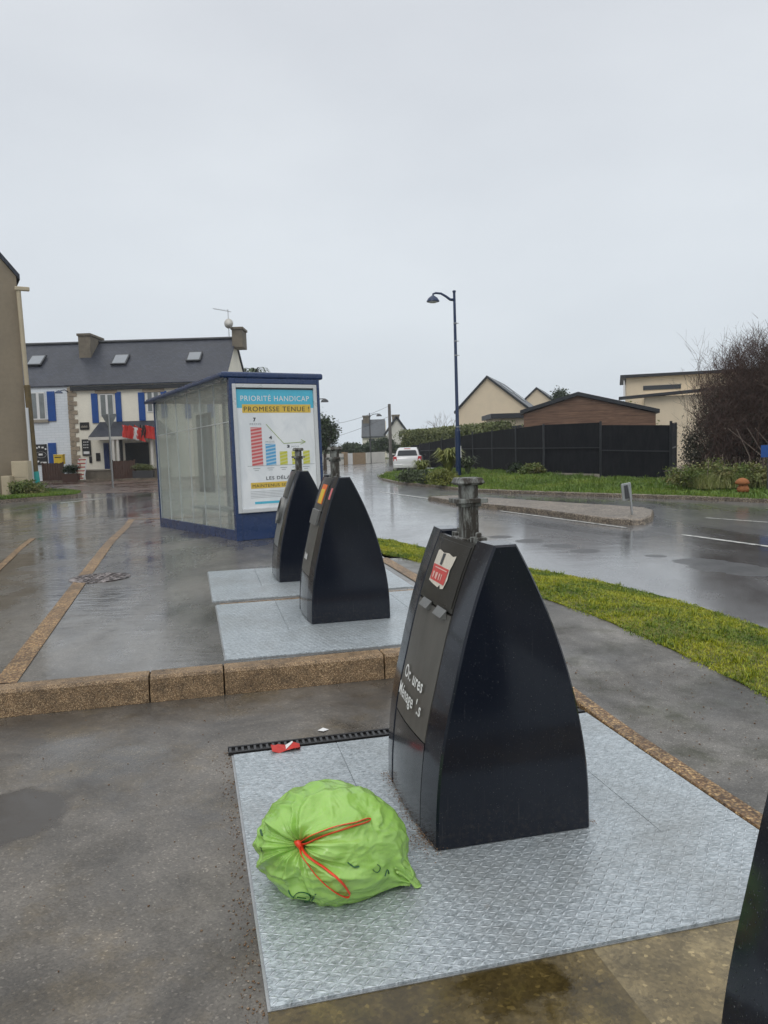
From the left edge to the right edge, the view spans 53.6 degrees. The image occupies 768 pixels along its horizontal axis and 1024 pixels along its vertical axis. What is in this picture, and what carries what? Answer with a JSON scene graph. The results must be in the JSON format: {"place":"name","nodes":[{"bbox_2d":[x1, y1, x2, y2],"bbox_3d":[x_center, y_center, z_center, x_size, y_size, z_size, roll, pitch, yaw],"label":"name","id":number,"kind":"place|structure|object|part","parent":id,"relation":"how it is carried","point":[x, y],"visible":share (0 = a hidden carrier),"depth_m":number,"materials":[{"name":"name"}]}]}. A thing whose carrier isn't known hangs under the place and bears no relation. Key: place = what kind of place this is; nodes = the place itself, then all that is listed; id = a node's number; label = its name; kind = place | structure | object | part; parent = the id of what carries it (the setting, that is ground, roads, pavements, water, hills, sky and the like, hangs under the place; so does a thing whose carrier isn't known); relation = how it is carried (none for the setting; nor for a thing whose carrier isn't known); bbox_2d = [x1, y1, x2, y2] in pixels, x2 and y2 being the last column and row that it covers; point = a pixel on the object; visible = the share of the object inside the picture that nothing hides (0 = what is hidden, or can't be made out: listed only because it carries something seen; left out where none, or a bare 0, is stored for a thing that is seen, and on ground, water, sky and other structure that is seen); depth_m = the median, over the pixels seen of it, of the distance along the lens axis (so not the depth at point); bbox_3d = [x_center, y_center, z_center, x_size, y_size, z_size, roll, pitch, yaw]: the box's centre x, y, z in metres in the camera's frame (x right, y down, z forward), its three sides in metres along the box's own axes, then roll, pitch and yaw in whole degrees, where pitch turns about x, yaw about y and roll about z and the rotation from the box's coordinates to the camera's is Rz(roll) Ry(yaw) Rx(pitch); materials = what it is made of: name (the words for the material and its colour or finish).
{"place":"outdoors","nodes":[
{"label":"outdoors","id":0,"kind":"place"},
{"bbox_2d":[21,342,78,480],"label":"terraced house","id":1,"kind":"structure","parent":0,"point":[51,365],"depth_m":47.75,"materials":[{"name":"paint"}]},
{"bbox_2d":[31,392,45,419],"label":"window","id":2,"kind":"structure","parent":1,"relation":"in","point":[38,398],"depth_m":47.49,"materials":[{"name":"white glass"}]},
{"bbox_2d":[42,480,157,493],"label":"forecourt","id":3,"kind":"structure","parent":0,"point":[129,486],"depth_m":37.88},
{"bbox_2d":[41,462,63,480],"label":"fence panel","id":4,"kind":"object","parent":3,"relation":"on","point":[51,471],"visible":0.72,"depth_m":45.61,"materials":[{"name":"brown wood"}]},
{"bbox_2d":[54,454,64,463],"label":"letter box","id":5,"kind":"object","parent":3,"relation":"on","point":[59,458],"visible":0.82,"depth_m":46.90,"materials":[{"name":"yellow metal"}]},
{"bbox_2d":[61,464,79,481],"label":"planter","id":6,"kind":"object","parent":3,"relation":"on","point":[72,475],"visible":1,"depth_m":45.16,"materials":[{"name":"brown wood"}]},
{"bbox_2d":[76,458,86,479],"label":"slatted steps","id":7,"kind":"structure","parent":3,"relation":"on","point":[78,463],"depth_m":45.54,"materials":[{"name":"white"}]},
{"bbox_2d":[40,478,157,482],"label":"forecourt kerb","id":8,"kind":"structure","parent":3,"relation":"on","point":[103,480],"depth_m":45.21,"materials":[{"name":"grey concrete"}]},
{"bbox_2d":[101,414,116,487],"bbox_3d":[-12.829,-2.860,35.697,0.718,3.470,0.115,-2,5,0],"label":"road sign","id":9,"kind":"object","parent":3,"relation":"on","point":[109,419],"visible":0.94,"depth_m":35.61,"materials":[{"name":"metal"}]},
{"bbox_2d":[85,468,156,479],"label":"terrace wall","id":10,"kind":"structure","parent":3,"relation":"on","point":[97,474],"depth_m":45.93,"materials":[{"name":"stone"}]},
{"bbox_2d":[112,459,135,478],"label":"fence panel","id":11,"kind":"object","parent":3,"relation":"on","point":[122,470],"visible":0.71,"depth_m":45.61,"materials":[{"name":"brown wood"}]},
{"bbox_2d":[130,463,155,477],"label":"planter","id":12,"kind":"object","parent":3,"relation":"on","point":[148,473],"visible":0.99,"depth_m":45.25,"materials":[{"name":"grey plant"}]},
{"bbox_2d":[0,707,264,1022],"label":"gravel","id":13,"kind":"structure","parent":0,"point":[247,1008],"depth_m":2.66,"materials":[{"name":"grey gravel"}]},
{"bbox_2d":[0,513,414,683],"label":"pavement","id":14,"kind":"structure","parent":0,"point":[156,610],"depth_m":7.82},
{"bbox_2d":[0,538,34,569],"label":"paving band","id":15,"kind":"object","parent":14,"relation":"on","point":[4,562],"visible":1,"depth_m":11.33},
{"bbox_2d":[0,519,133,682],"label":"paving band","id":16,"kind":"object","parent":14,"relation":"on","point":[17,666],"visible":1,"depth_m":6.49,"materials":[{"name":"brown stone"}]},
{"bbox_2d":[69,572,130,582],"bbox_3d":[-3.320,0.768,8.885,0.680,0.020,0.680,-2,5,0],"label":"manhole cover","id":17,"kind":"object","parent":14,"relation":"on","point":[101,577],"visible":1,"depth_m":8.83,"materials":[{"name":"grey metal"}]},
{"bbox_2d":[144,371,322,540],"bbox_3d":[-2.992,-0.936,14.489,1.800,2.830,4.945,-5,4,-30],"label":"bus shelter","id":18,"kind":"object","parent":14,"relation":"on","point":[226,442],"visible":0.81,"depth_m":12.56,"materials":[{"name":"glass"}]},
{"bbox_2d":[207,568,412,601],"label":"steel platform","id":19,"kind":"structure","parent":14,"relation":"on","point":[243,584],"depth_m":8.00,"materials":[{"name":"grey metal"}]},
{"bbox_2d":[215,590,412,661],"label":"steel platform","id":20,"kind":"structure","parent":14,"relation":"on","point":[261,629],"depth_m":5.96,"materials":[{"name":"grey metal"}]},
{"bbox_2d":[300,447,389,623],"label":"waste column","id":21,"kind":"structure","parent":20,"relation":"on","point":[343,576],"depth_m":6.21,"materials":[{"name":"black metal"}]},
{"bbox_2d":[302,508,321,575],"bbox_3d":[-0.620,0.245,6.521,0.151,0.538,0.454,-3,5,-13],"label":"door","id":22,"kind":"structure","parent":21,"relation":"in","point":[316,514],"depth_m":6.44,"materials":[{"name":"metal"}]},
{"bbox_2d":[220,557,416,603],"bbox_3d":[-0.510,0.820,7.460,2.160,0.031,4.290,-3,5,-13],"label":"edging strip","id":23,"kind":"object","parent":14,"relation":"on","point":[402,569],"visible":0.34,"depth_m":8.53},
{"bbox_2d":[244,367,270,372],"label":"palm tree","id":24,"kind":"object","parent":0,"point":[252,370],"visible":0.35,"depth_m":60.82,"materials":[{"name":"green plant"}]},
{"bbox_2d":[0,678,585,1023],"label":"bay asphalt","id":25,"kind":"structure","parent":0,"point":[77,939],"depth_m":3.03,"materials":[{"name":"grey asphalt"}]},
{"bbox_2d":[228,706,584,755],"bbox_3d":[0.170,1.221,4.263,2.050,0.020,0.090,-3,5,-13],"label":"drain channel","id":26,"kind":"object","parent":25,"relation":"on","point":[306,741],"visible":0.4,"depth_m":4.13,"materials":[{"name":"black metal"}]},
{"bbox_2d":[271,741,300,752],"bbox_3d":[-0.519,1.236,4.014,0.150,0.045,0.084,-3,5,-13],"label":"food wrapper","id":27,"kind":"object","parent":26,"relation":"on","point":[278,748],"visible":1,"depth_m":4.00,"materials":[{"name":"red plastic"}]},
{"bbox_2d":[268,949,651,1023],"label":"concrete surround","id":28,"kind":"object","parent":25,"relation":"on","point":[584,987],"visible":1,"depth_m":2.17,"materials":[{"name":"concrete"}]},
{"bbox_2d":[231,713,758,1012],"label":"steel platform","id":29,"kind":"structure","parent":25,"relation":"on","point":[658,849],"depth_m":2.70,"materials":[{"name":"grey metal"}]},
{"bbox_2d":[252,779,421,906],"bbox_3d":[-0.200,1.188,2.792,0.548,0.360,0.521,-4,5,-25],"label":"bin bag","id":30,"kind":"object","parent":29,"relation":"on","point":[329,842],"visible":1,"depth_m":2.64,"materials":[{"name":"green plastic"}]},
{"bbox_2d":[388,477,588,850],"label":"waste column","id":31,"kind":"structure","parent":29,"relation":"on","point":[486,743],"depth_m":3.01,"materials":[{"name":"black metal"}]},
{"bbox_2d":[397,596,452,742],"bbox_3d":[0.169,0.666,3.311,0.151,0.513,0.454,-3,5,-13],"label":"door","id":32,"kind":"structure","parent":31,"relation":"in","point":[429,633],"depth_m":3.25,"materials":[{"name":"metal"}]},
{"bbox_2d":[381,771,596,862],"bbox_3d":[0.276,1.290,3.150,1.039,0.005,0.649,2,6,33],"label":"grit","id":33,"kind":"object","parent":29,"relation":"on","point":[421,840],"visible":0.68,"depth_m":3.07,"materials":[{"name":"grey gravel"}]},
{"bbox_2d":[594,920,738,1023],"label":"concrete surround","id":34,"kind":"object","parent":25,"relation":"on","point":[681,977],"visible":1,"depth_m":2.27,"materials":[{"name":"brown concrete"}]},
{"bbox_2d":[573,687,762,829],"bbox_3d":[1.831,1.353,1.962,0.090,0.098,7.240,-3,5,-13],"label":"edging strip","id":35,"kind":"object","parent":25,"relation":"on","point":[735,805],"visible":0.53,"depth_m":3.71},
{"bbox_2d":[272,448,317,581],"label":"waste column","id":36,"kind":"structure","parent":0,"point":[295,508],"depth_m":8.16,"materials":[{"name":"black metal"}]},
{"bbox_2d":[274,497,286,545],"bbox_3d":[-1.155,0.097,8.504,0.151,0.521,0.454,-3,5,-13],"label":"door","id":37,"kind":"structure","parent":36,"relation":"in","point":[282,503],"depth_m":8.40,"materials":[{"name":"grey metal"}]},
{"bbox_2d":[0,459,767,701],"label":"road","id":38,"kind":"structure","parent":0,"point":[661,554],"depth_m":13.08,"materials":[{"name":"grey asphalt"}]},
{"bbox_2d":[0,252,39,494],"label":"corner house","id":39,"kind":"structure","parent":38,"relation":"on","point":[17,430],"depth_m":29.42,"materials":[{"name":"render"},{"name":"slate"},{"name":"stone"}]},
{"bbox_2d":[0,492,82,502],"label":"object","id":40,"kind":"structure","parent":38,"relation":"on","point":[41,498],"depth_m":27.63,"materials":[{"name":"grey concrete"}]},
{"label":"grass patch","id":41,"kind":"structure","parent":40,"relation":"on","visible":0},
{"bbox_2d":[1,476,13,494],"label":"meter box","id":42,"kind":"object","parent":41,"relation":"on","point":[5,480],"visible":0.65,"depth_m":28.93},
{"bbox_2d":[11,461,31,493],"bbox_3d":[-14.008,-1.284,29.431,0.639,1.386,0.365,-2,5,0],"label":"meter box","id":43,"kind":"object","parent":41,"relation":"on","point":[21,470],"visible":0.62,"depth_m":29.23,"materials":[{"name":"beige plastic"}]},
{"bbox_2d":[6,478,50,494],"bbox_3d":[-13.526,-0.924,28.868,1.704,0.711,0.913,-2,5,0],"label":"bush","id":44,"kind":"object","parent":41,"relation":"on","point":[24,487],"visible":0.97,"depth_m":28.74,"materials":[{"name":"green plant"}]},
{"bbox_2d":[0,487,80,499],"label":"grass","id":45,"kind":"structure","parent":41,"relation":"on","point":[56,491],"depth_m":28.35,"materials":[{"name":"green plant"}]},
{"bbox_2d":[0,671,150,717],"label":"kerb stone","id":46,"kind":"object","parent":38,"relation":"on","point":[65,694],"visible":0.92,"depth_m":4.78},
{"bbox_2d":[150,664,223,702],"bbox_3d":[-1.293,1.124,5.002,0.462,0.172,0.174,-3,5,-13],"label":"kerb stone","id":47,"kind":"object","parent":38,"relation":"on","point":[172,684],"visible":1,"depth_m":4.93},
{"bbox_2d":[224,650,383,694],"bbox_3d":[-0.539,1.086,5.179,1.072,0.172,0.174,-3,5,-13],"label":"kerb stone","id":48,"kind":"object","parent":38,"relation":"on","point":[289,673],"visible":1,"depth_m":5.11,"materials":[{"name":"brown stone"}]},
{"bbox_2d":[320,412,341,469],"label":"leafy tree","id":49,"kind":"object","parent":38,"relation":"on","point":[330,429],"visible":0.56,"depth_m":54.43,"materials":[{"name":"green plant"}]},
{"bbox_2d":[322,452,384,465],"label":"garden wall","id":50,"kind":"structure","parent":38,"relation":"on","point":[359,458],"depth_m":70.36,"materials":[{"name":"white paint"}]},
{"bbox_2d":[321,404,392,464],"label":"utility pole","id":51,"kind":"object","parent":38,"relation":"on","point":[390,436],"visible":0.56,"depth_m":62.59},
{"bbox_2d":[348,445,374,452],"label":"garden tree","id":52,"kind":"object","parent":38,"relation":"on","point":[363,448],"visible":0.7,"depth_m":87.14,"materials":[{"name":"green plant"}]},
{"bbox_2d":[369,413,381,462],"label":"street lamp","id":53,"kind":"object","parent":38,"relation":"on","point":[370,430],"visible":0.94,"depth_m":71.58,"materials":[{"name":"grey metal"}]},
{"bbox_2d":[371,436,397,453],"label":"garden tree","id":54,"kind":"object","parent":38,"relation":"on","point":[382,444],"visible":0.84,"depth_m":85.08,"materials":[{"name":"green plant"}]},
{"bbox_2d":[380,648,399,678],"bbox_3d":[0.511,1.033,5.424,1.072,0.172,0.174,-3,5,-13],"label":"kerb stone","id":55,"kind":"object","parent":38,"relation":"on","point":[390,656],"visible":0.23,"depth_m":5.24,"materials":[{"name":"brown stone"}]},
{"bbox_2d":[392,447,425,470],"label":"parked car","id":56,"kind":"object","parent":38,"relation":"on","point":[404,457],"visible":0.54,"depth_m":42.38,"materials":[{"name":"white metal"}]},
{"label":"rear window","id":57,"kind":"part","parent":56,"relation":"part of","materials":[{"name":"grey glass"}]},
{"bbox_2d":[422,411,455,428],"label":"bare tree","id":58,"kind":"object","parent":38,"relation":"on","point":[438,421],"visible":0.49,"depth_m":60.95,"materials":[{"name":"brown plant"}]},
{"bbox_2d":[391,420,522,450],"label":"hedge","id":59,"kind":"object","parent":38,"relation":"on","point":[412,437],"visible":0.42,"depth_m":45.80,"materials":[{"name":"green plant"}]},
{"bbox_2d":[482,413,523,428],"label":"flat annexe","id":60,"kind":"structure","parent":38,"relation":"on","point":[518,418],"depth_m":49.68,"materials":[{"name":"grey"}]},
{"bbox_2d":[428,495,653,525],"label":"traffic island","id":61,"kind":"structure","parent":38,"relation":"on","point":[611,514],"depth_m":16.45,"materials":[{"name":"grey concrete"}]},
{"bbox_2d":[621,482,632,514],"bbox_3d":[4.744,-0.245,14.823,0.256,0.662,0.075,-4,5,-20],"label":"island sign","id":62,"kind":"object","parent":61,"relation":"on","point":[626,491],"visible":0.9,"depth_m":14.80,"materials":[{"name":"metal"}]},
{"bbox_2d":[550,385,569,399],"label":"garden tree","id":63,"kind":"object","parent":38,"relation":"on","point":[558,394],"visible":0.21,"depth_m":77.02,"materials":[{"name":"green plant"}]},
{"bbox_2d":[504,511,627,527],"bbox_3d":[3.544,0.126,15.739,0.070,0.001,4.469,-4,5,-21],"label":"road marking","id":64,"kind":"object","parent":38,"relation":"on","point":[567,519],"visible":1,"depth_m":15.17,"materials":[{"name":"paint"}]},
{"bbox_2d":[378,473,767,502],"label":"verge kerb","id":65,"kind":"structure","parent":38,"relation":"on","point":[717,498],"depth_m":21.33,"materials":[{"name":"grey concrete"}]},
{"bbox_2d":[520,392,659,426],"bbox_3d":[9.665,-3.681,36.148,5.866,3.697,6.300,0,5,14],"label":"wooden cabin","id":66,"kind":"object","parent":38,"relation":"on","point":[577,407],"visible":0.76,"depth_m":33.15,"materials":[{"name":"brown wood"}]},
{"bbox_2d":[685,534,767,546],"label":"road marking","id":67,"kind":"object","parent":38,"relation":"on","point":[727,540],"visible":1,"depth_m":11.60,"materials":[{"name":"paint"}]},
{"bbox_2d":[0,0,767,446],"label":"sky","id":68,"kind":"structure","parent":0,"point":[587,179],"materials":[{"name":"grey"}]},
{"bbox_2d":[454,376,532,424],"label":"gable house","id":69,"kind":"structure","parent":0,"point":[487,395],"depth_m":59.50,"materials":[{"name":"paint"}]},
{"bbox_2d":[524,387,552,405],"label":"gable house","id":70,"kind":"structure","parent":0,"point":[536,396],"depth_m":79.28,"materials":[{"name":"paint"}]},
{"bbox_2d":[377,537,767,702],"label":"grass verge","id":71,"kind":"object","parent":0,"point":[711,653],"depth_m":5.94,"materials":[{"name":"plant"}]},
{"bbox_2d":[380,467,767,498],"bbox_3d":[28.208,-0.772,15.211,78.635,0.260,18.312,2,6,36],"label":"bank","id":72,"kind":"structure","parent":0,"point":[564,484],"depth_m":25.48,"materials":[{"name":"green plant"}]},
{"bbox_2d":[394,468,417,482],"bbox_3d":[1.081,-1.494,30.650,1.194,0.655,1.153,-6,7,-43],"label":"bush","id":73,"kind":"object","parent":72,"relation":"on","point":[402,476],"visible":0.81,"depth_m":30.57,"materials":[{"name":"green plant"}]},
{"bbox_2d":[410,460,430,470],"bbox_3d":[1.654,-1.967,33.969,1.110,0.734,1.217,-2,5,0],"label":"strap leaf plant","id":74,"kind":"object","parent":72,"relation":"on","point":[421,465],"visible":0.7,"depth_m":33.77,"materials":[{"name":"green plant"}]},
{"bbox_2d":[409,469,432,483],"bbox_3d":[1.654,-1.393,29.381,1.192,0.601,1.161,-4,6,-28],"label":"bush","id":75,"kind":"object","parent":72,"relation":"on","point":[419,477],"visible":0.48,"depth_m":29.17,"materials":[{"name":"green plant"}]},
{"bbox_2d":[422,467,461,484],"bbox_3d":[2.063,-1.327,27.460,1.636,0.739,1.236,-2,5,0],"label":"bush","id":76,"kind":"object","parent":72,"relation":"on","point":[440,477],"visible":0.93,"depth_m":27.34,"materials":[{"name":"green plant"}]},
{"bbox_2d":[427,290,460,474],"bbox_3d":[2.590,-5.503,32.653,1.355,7.850,0.542,-2,5,0],"label":"street lamp","id":77,"kind":"object","parent":72,"relation":"on","point":[432,299],"visible":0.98,"depth_m":32.59,"materials":[{"name":"metal"}]},
{"bbox_2d":[428,447,463,471],"bbox_3d":[2.888,-2.270,33.752,2.064,1.203,1.995,-2,5,0],"label":"strap leaf plant","id":78,"kind":"object","parent":72,"relation":"on","point":[446,457],"visible":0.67,"depth_m":33.44,"materials":[{"name":"green plant"}]},
{"bbox_2d":[461,456,480,472],"bbox_3d":[3.728,-2.094,33.502,1.322,0.784,1.273,-2,5,0],"label":"strap leaf plant","id":79,"kind":"object","parent":72,"relation":"on","point":[468,464],"visible":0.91,"depth_m":33.41,"materials":[{"name":"green plant"}]},
{"bbox_2d":[506,462,523,473],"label":"bush","id":80,"kind":"object","parent":72,"relation":"on","point":[515,467],"visible":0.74,"depth_m":31.39,"materials":[{"name":"green plant"}]},
{"bbox_2d":[517,462,546,474],"bbox_3d":[5.936,-1.733,30.391,1.106,0.596,1.052,1,6,32],"label":"bush","id":81,"kind":"object","parent":72,"relation":"on","point":[532,468],"visible":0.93,"depth_m":30.15,"materials":[{"name":"green plant"}]},
{"bbox_2d":[411,421,676,477],"bbox_3d":[5.173,-2.919,37.727,3.420,2.430,25.049,-4,5,-23],"label":"screen fence","id":82,"kind":"object","parent":72,"relation":"on","point":[599,449],"visible":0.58,"depth_m":29.14,"materials":[{"name":"black metal"}]},
{"bbox_2d":[377,466,767,498],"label":"grass tufts","id":83,"kind":"object","parent":72,"relation":"on","point":[571,486],"visible":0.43,"depth_m":25.09,"materials":[{"name":"green plant"}]},
{"bbox_2d":[656,454,766,489],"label":"bramble patch","id":84,"kind":"object","parent":72,"relation":"on","point":[712,475],"visible":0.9,"depth_m":20.83,"materials":[{"name":"green plant"}]},
{"bbox_2d":[671,320,767,469],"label":"bare shrub","id":85,"kind":"object","parent":72,"relation":"on","point":[737,428],"visible":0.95,"depth_m":22.16,"materials":[{"name":"brown plant"}]},
{"bbox_2d":[735,478,749,491],"bbox_3d":[9.069,-0.682,19.236,0.350,0.370,0.350,-2,5,0],"label":"toadstool ornament","id":86,"kind":"object","parent":72,"relation":"on","point":[742,483],"visible":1,"depth_m":19.13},
{"bbox_2d":[761,442,767,488],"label":"blue sign","id":87,"kind":"object","parent":72,"relation":"on","point":[764,450],"visible":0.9,"depth_m":19.44,"materials":[{"name":"blue metal"}]},
{"bbox_2d":[389,558,767,813],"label":"side pavement","id":88,"kind":"structure","parent":0,"point":[590,645],"depth_m":4.59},
{"bbox_2d":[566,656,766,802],"bbox_3d":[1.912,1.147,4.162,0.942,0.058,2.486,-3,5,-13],"label":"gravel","id":89,"kind":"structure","parent":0,"point":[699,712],"depth_m":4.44,"materials":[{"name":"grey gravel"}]},
{"bbox_2d":[619,369,757,465],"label":"modern house","id":90,"kind":"structure","parent":0,"point":[654,390],"depth_m":43.22,"materials":[{"name":"beige paint"}]},
{"bbox_2d":[643,384,680,389],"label":"window","id":91,"kind":"structure","parent":90,"relation":"in","point":[653,387],"depth_m":44.88,"materials":[{"name":"grey glass"}]},
{"bbox_2d":[721,794,767,1023],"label":"waste column","id":92,"kind":"structure","parent":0,"point":[746,998],"depth_m":1.61,"materials":[{"name":"black metal"}]},
{"label":"ground","id":93,"kind":"structure","parent":0,"visible":0},
{"bbox_2d":[65,308,246,479],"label":"pub","id":94,"kind":"structure","parent":93,"relation":"on","point":[124,380],"depth_m":47.84,"materials":[{"name":"stone"}]},
{"bbox_2d":[99,394,113,414],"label":"window","id":95,"kind":"structure","parent":94,"relation":"in","point":[106,400],"depth_m":47.50,"materials":[{"name":"white glass"}]},
{"bbox_2d":[103,443,109,468],"bbox_3d":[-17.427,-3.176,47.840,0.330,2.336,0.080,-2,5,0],"label":"door","id":96,"kind":"structure","parent":94,"relation":"in","point":[105,445],"depth_m":47.77,"materials":[{"name":"blue wood"}]},
{"bbox_2d":[122,425,132,439],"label":"flag","id":97,"kind":"object","parent":94,"relation":"attached to","point":[124,432],"visible":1,"depth_m":45.88,"materials":[{"name":"red fabric"}]},
{"bbox_2d":[127,425,138,439],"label":"flag","id":98,"kind":"object","parent":94,"relation":"attached to","point":[134,432],"visible":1,"depth_m":45.88,"materials":[{"name":"white fabric"}]},
{"bbox_2d":[125,442,149,464],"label":"shop window","id":99,"kind":"structure","parent":94,"relation":"in","point":[139,452],"depth_m":47.77,"materials":[{"name":"black glass"}]},
{"bbox_2d":[133,425,145,441],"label":"flag","id":100,"kind":"object","parent":94,"relation":"attached to","point":[138,435],"visible":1,"depth_m":45.89,"materials":[{"name":"red fabric"}]},
{"bbox_2d":[140,425,149,437],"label":"flag","id":101,"kind":"object","parent":94,"relation":"attached to","point":[143,427],"visible":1,"depth_m":45.88,"materials":[{"name":"red fabric"}]},
{"bbox_2d":[145,425,154,438],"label":"flag","id":102,"kind":"object","parent":94,"relation":"attached to","point":[152,432],"visible":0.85,"depth_m":45.90,"materials":[{"name":"red fabric"}]},
{"bbox_2d":[146,392,158,411],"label":"window","id":103,"kind":"structure","parent":94,"relation":"in","point":[149,394],"depth_m":47.47,"materials":[{"name":"white glass"}]},
{"bbox_2d":[339,442,360,452],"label":"garden tree","id":104,"kind":"object","parent":93,"relation":"on","point":[345,447],"visible":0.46,"depth_m":89.27,"materials":[{"name":"green plant"}]},
{"bbox_2d":[361,440,382,451],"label":"garden tree","id":105,"kind":"object","parent":93,"relation":"on","point":[367,443],"visible":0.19,"depth_m":89.11,"materials":[{"name":"green plant"}]},
{"bbox_2d":[361,414,406,457],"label":"farmhouse","id":106,"kind":"object","parent":93,"relation":"on","point":[378,429],"visible":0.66,"depth_m":104.62,"materials":[{"name":"stone"}]}
]}

